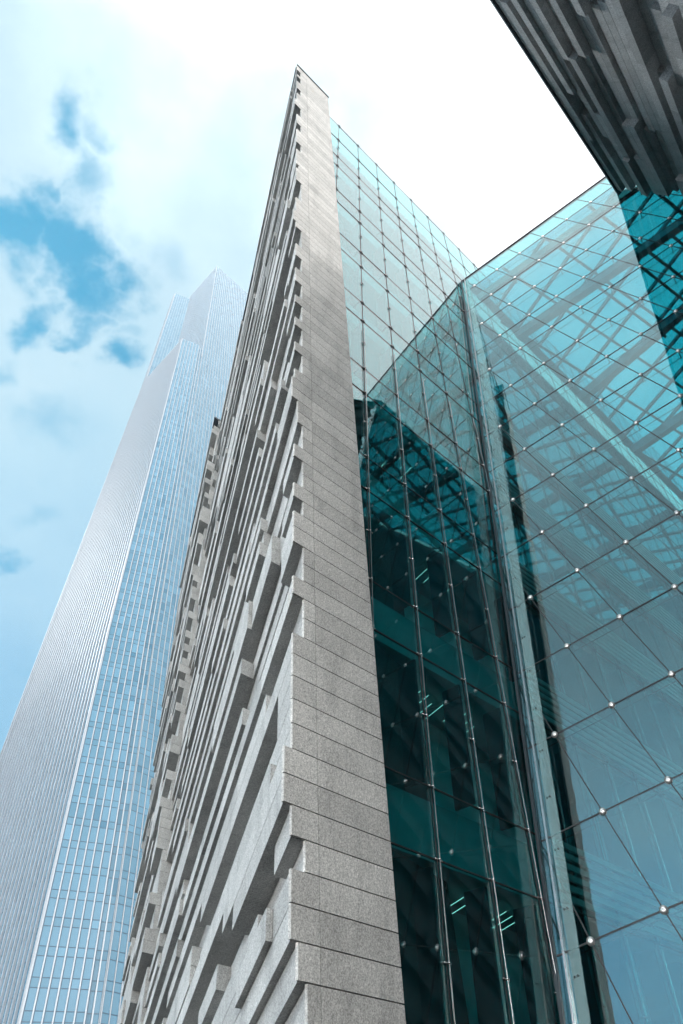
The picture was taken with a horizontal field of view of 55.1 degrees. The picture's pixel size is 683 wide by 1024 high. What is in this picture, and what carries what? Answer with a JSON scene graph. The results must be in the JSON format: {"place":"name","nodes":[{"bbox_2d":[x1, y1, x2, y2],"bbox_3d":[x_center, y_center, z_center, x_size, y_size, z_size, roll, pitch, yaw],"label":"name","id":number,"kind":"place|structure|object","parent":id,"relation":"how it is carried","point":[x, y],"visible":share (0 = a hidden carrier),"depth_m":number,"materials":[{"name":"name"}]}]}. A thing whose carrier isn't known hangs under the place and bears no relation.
{"place":"outdoors","nodes":[
{"label":"outdoors","id":0,"kind":"place"},
{"bbox_2d":[0,266,247,1023],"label":"skyscraper","id":1,"kind":"structure","parent":0,"point":[77,772],"depth_m":157.31,"materials":[{"name":"blue glass"}]},
{"bbox_2d":[1,975,9,1005],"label":"window pane","id":2,"kind":"structure","parent":1,"relation":"in","point":[9,975],"depth_m":105.96,"materials":[{"name":"blue glass"}]},
{"bbox_2d":[6,999,12,1023],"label":"window pane","id":3,"kind":"structure","parent":1,"relation":"in","point":[12,999],"depth_m":101.99,"materials":[{"name":"blue glass"}]},
{"bbox_2d":[7,971,14,1000],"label":"window pane","id":4,"kind":"structure","parent":1,"relation":"in","point":[14,971],"depth_m":105.70,"materials":[{"name":"blue glass"}]},
{"bbox_2d":[10,994,18,1023],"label":"window pane","id":5,"kind":"structure","parent":1,"relation":"in","point":[18,994],"depth_m":101.20,"materials":[{"name":"blue glass"}]},
{"bbox_2d":[12,966,20,997],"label":"window pane","id":6,"kind":"structure","parent":1,"relation":"in","point":[20,966],"depth_m":105.22,"materials":[{"name":"blue glass"}]},
{"bbox_2d":[15,991,23,1023],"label":"window pane","id":7,"kind":"structure","parent":1,"relation":"in","point":[23,991],"depth_m":100.44,"materials":[{"name":"blue glass"}]},
{"bbox_2d":[18,963,25,993],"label":"window pane","id":8,"kind":"structure","parent":1,"relation":"in","point":[25,963],"depth_m":104.71,"materials":[{"name":"blue glass"}]},
{"bbox_2d":[23,959,30,989],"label":"window pane","id":9,"kind":"structure","parent":1,"relation":"in","point":[30,959],"depth_m":104.16,"materials":[{"name":"blue glass"}]},
{"bbox_2d":[25,988,36,1009],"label":"window pane","id":10,"kind":"structure","parent":1,"relation":"in","point":[32,991],"depth_m":101.03,"materials":[{"name":"blue glass"}]},
{"bbox_2d":[32,956,43,976],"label":"window pane","id":11,"kind":"structure","parent":1,"relation":"in","point":[39,959],"depth_m":104.72,"materials":[{"name":"blue glass"}]},
{"bbox_2d":[36,988,47,1010],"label":"window pane","id":12,"kind":"structure","parent":1,"relation":"in","point":[43,991],"depth_m":101.58,"materials":[{"name":"blue glass"}]},
{"bbox_2d":[39,926,50,945],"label":"window pane","id":13,"kind":"structure","parent":1,"relation":"in","point":[46,929],"depth_m":108.44,"materials":[{"name":"blue glass"}]},
{"bbox_2d":[43,956,53,976],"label":"window pane","id":14,"kind":"structure","parent":1,"relation":"in","point":[49,960],"depth_m":105.24,"materials":[{"name":"blue glass"}]},
{"bbox_2d":[46,898,56,915],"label":"window pane","id":15,"kind":"structure","parent":1,"relation":"in","point":[52,901],"depth_m":112.16,"materials":[{"name":"blue glass"}]},
{"bbox_2d":[46,989,57,1010],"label":"window pane","id":16,"kind":"structure","parent":1,"relation":"in","point":[53,992],"depth_m":102.02,"materials":[{"name":"blue glass"}]},
{"bbox_2d":[49,927,59,945],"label":"window pane","id":17,"kind":"structure","parent":1,"relation":"in","point":[55,932],"depth_m":108.92,"materials":[{"name":"blue glass"}]},
{"bbox_2d":[52,872,62,888],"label":"window pane","id":18,"kind":"structure","parent":1,"relation":"in","point":[57,879],"depth_m":115.86,"materials":[{"name":"blue glass"}]},
{"bbox_2d":[53,957,63,977],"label":"window pane","id":19,"kind":"structure","parent":1,"relation":"in","point":[59,961],"depth_m":105.76,"materials":[{"name":"blue glass"}]},
{"bbox_2d":[55,899,65,916],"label":"window pane","id":20,"kind":"structure","parent":1,"relation":"in","point":[61,904],"depth_m":112.63,"materials":[{"name":"blue glass"}]},
{"bbox_2d":[57,989,67,1010],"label":"window pane","id":21,"kind":"structure","parent":1,"relation":"in","point":[63,992],"depth_m":102.60,"materials":[{"name":"blue glass"}]},
{"bbox_2d":[58,847,67,863],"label":"window pane","id":22,"kind":"structure","parent":1,"relation":"in","point":[62,856],"depth_m":119.51,"materials":[{"name":"blue glass"}]},
{"bbox_2d":[59,927,69,946],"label":"window pane","id":23,"kind":"structure","parent":1,"relation":"in","point":[65,931],"depth_m":109.48,"materials":[{"name":"blue glass"}]},
{"bbox_2d":[61,873,70,889],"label":"window pane","id":24,"kind":"structure","parent":1,"relation":"in","point":[65,885],"depth_m":116.34,"materials":[{"name":"blue glass"}]},
{"bbox_2d":[63,957,73,977],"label":"window pane","id":25,"kind":"structure","parent":1,"relation":"in","point":[69,961],"depth_m":106.27,"materials":[{"name":"blue glass"}]},
{"bbox_2d":[65,899,74,917],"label":"window pane","id":26,"kind":"structure","parent":1,"relation":"in","point":[70,906],"depth_m":113.15,"materials":[{"name":"blue glass"}]},
{"bbox_2d":[67,848,75,863],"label":"window pane","id":27,"kind":"structure","parent":1,"relation":"in","point":[72,852],"depth_m":120.04,"materials":[{"name":"blue glass"}]},
{"bbox_2d":[67,989,77,1010],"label":"window pane","id":28,"kind":"structure","parent":1,"relation":"in","point":[73,994],"depth_m":103.13,"materials":[{"name":"blue glass"}]},
{"bbox_2d":[69,928,78,946],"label":"window pane","id":29,"kind":"structure","parent":1,"relation":"in","point":[75,931],"depth_m":110.02,"materials":[{"name":"blue glass"}]},
{"bbox_2d":[71,873,79,890],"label":"window pane","id":30,"kind":"structure","parent":1,"relation":"in","point":[74,886],"depth_m":116.88,"materials":[{"name":"blue glass"}]},
{"bbox_2d":[73,958,83,977],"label":"window pane","id":31,"kind":"structure","parent":1,"relation":"in","point":[79,961],"depth_m":106.83,"materials":[{"name":"blue glass"}]},
{"bbox_2d":[74,900,83,917],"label":"window pane","id":32,"kind":"structure","parent":1,"relation":"in","point":[79,908],"depth_m":113.73,"materials":[{"name":"blue glass"}]},
{"bbox_2d":[76,849,84,864],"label":"window pane","id":33,"kind":"structure","parent":1,"relation":"in","point":[80,856],"depth_m":120.62,"materials":[{"name":"blue glass"}]},
{"bbox_2d":[77,990,87,1011],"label":"window pane","id":34,"kind":"structure","parent":1,"relation":"in","point":[84,993],"depth_m":103.63,"materials":[{"name":"blue glass"}]},
{"bbox_2d":[79,928,88,947],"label":"window pane","id":35,"kind":"structure","parent":1,"relation":"in","point":[84,932],"depth_m":110.49,"materials":[{"name":"blue glass"}]},
{"bbox_2d":[80,874,88,890],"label":"window pane","id":36,"kind":"structure","parent":1,"relation":"in","point":[83,887],"depth_m":117.40,"materials":[{"name":"blue glass"}]},
{"bbox_2d":[83,958,92,978],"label":"window pane","id":37,"kind":"structure","parent":1,"relation":"in","point":[89,962],"depth_m":107.31,"materials":[{"name":"blue glass"}]},
{"bbox_2d":[84,901,93,918],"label":"window pane","id":38,"kind":"structure","parent":1,"relation":"in","point":[89,905],"depth_m":114.21,"materials":[{"name":"blue glass"}]},
{"bbox_2d":[84,850,93,865],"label":"window pane","id":39,"kind":"structure","parent":1,"relation":"in","point":[88,860],"depth_m":121.10,"materials":[{"name":"blue glass"}]},
{"bbox_2d":[87,992,94,1012],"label":"window pane","id":40,"kind":"structure","parent":1,"relation":"in","point":[92,994],"depth_m":104.32,"materials":[{"name":"blue glass"}]},
{"bbox_2d":[88,929,97,947],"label":"window pane","id":41,"kind":"structure","parent":1,"relation":"in","point":[93,935],"depth_m":111.07,"materials":[{"name":"blue glass"}]},
{"bbox_2d":[88,875,97,891],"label":"window pane","id":42,"kind":"structure","parent":1,"relation":"in","point":[93,881],"depth_m":117.95,"materials":[{"name":"blue glass"}]},
{"bbox_2d":[93,960,99,980],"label":"window pane","id":43,"kind":"structure","parent":1,"relation":"in","point":[97,962],"depth_m":108.05,"materials":[{"name":"blue glass"}]},
{"bbox_2d":[93,902,101,919],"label":"window pane","id":44,"kind":"structure","parent":1,"relation":"in","point":[98,906],"depth_m":114.68,"materials":[{"name":"blue glass"}]},
{"bbox_2d":[93,851,101,866],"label":"window pane","id":45,"kind":"structure","parent":1,"relation":"in","point":[97,859],"depth_m":121.60,"materials":[{"name":"blue glass"}]},
{"bbox_2d":[94,992,101,1012],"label":"window pane","id":46,"kind":"structure","parent":1,"relation":"in","point":[99,994],"depth_m":104.66,"materials":[{"name":"blue glass"}]},
{"bbox_2d":[97,876,106,892],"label":"window pane","id":47,"kind":"structure","parent":1,"relation":"in","point":[102,881],"depth_m":118.44,"materials":[{"name":"blue glass"}]},
{"bbox_2d":[99,961,106,980],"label":"window pane","id":48,"kind":"structure","parent":1,"relation":"in","point":[103,964],"depth_m":108.37,"materials":[{"name":"blue glass"}]},
{"bbox_2d":[102,852,110,867],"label":"window pane","id":49,"kind":"structure","parent":1,"relation":"in","point":[106,857],"depth_m":122.14,"materials":[{"name":"blue glass"}]},
{"bbox_2d":[103,991,111,1012],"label":"window pane","id":50,"kind":"structure","parent":1,"relation":"in","point":[107,1000],"depth_m":105.06,"materials":[{"name":"blue glass"}]},
{"bbox_2d":[107,960,115,980],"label":"window pane","id":51,"kind":"structure","parent":1,"relation":"in","point":[112,964],"depth_m":108.76,"materials":[{"name":"blue glass"}]},
{"bbox_2d":[111,993,119,1014],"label":"window pane","id":52,"kind":"structure","parent":1,"relation":"in","point":[116,997],"depth_m":105.80,"materials":[{"name":"blue glass"}]},
{"bbox_2d":[111,931,119,950],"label":"window pane","id":53,"kind":"structure","parent":1,"relation":"in","point":[115,943],"depth_m":112.46,"materials":[{"name":"blue glass"}]},
{"bbox_2d":[115,962,123,982],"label":"window pane","id":54,"kind":"structure","parent":1,"relation":"in","point":[120,966],"depth_m":109.48,"materials":[{"name":"blue glass"}]},
{"bbox_2d":[116,904,123,922],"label":"window pane","id":55,"kind":"structure","parent":1,"relation":"in","point":[119,914],"depth_m":116.17,"materials":[{"name":"blue glass"}]},
{"bbox_2d":[119,933,127,952],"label":"window pane","id":56,"kind":"structure","parent":1,"relation":"in","point":[123,943],"depth_m":113.21,"materials":[{"name":"blue glass"}]},
{"bbox_2d":[0,267,246,1023],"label":"glass facade","id":57,"kind":"structure","parent":1,"relation":"in","point":[27,1015],"depth_m":162.00,"materials":[{"name":"blue glass"}]},
{"bbox_2d":[123,906,130,924],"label":"window pane","id":58,"kind":"structure","parent":1,"relation":"in","point":[127,912],"depth_m":116.91,"materials":[{"name":"blue glass"}]},
{"bbox_2d":[0,0,682,752],"label":"sky","id":59,"kind":"structure","parent":0,"point":[140,139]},
{"bbox_2d":[490,0,682,196],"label":"stone building","id":60,"kind":"structure","parent":0,"point":[610,73],"depth_m":23.28,"materials":[{"name":"grey stone"}]},
{"bbox_3d":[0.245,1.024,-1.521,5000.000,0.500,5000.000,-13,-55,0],"label":"ground","id":61,"kind":"structure","parent":0,"visible":0},
{"bbox_2d":[118,64,682,1023],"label":"stone building","id":62,"kind":"structure","parent":61,"relation":"on","point":[338,828],"depth_m":18.94,"materials":[{"name":"stone"}]},
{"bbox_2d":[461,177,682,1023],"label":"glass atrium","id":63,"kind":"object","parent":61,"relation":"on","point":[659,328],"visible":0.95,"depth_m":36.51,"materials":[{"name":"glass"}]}
]}

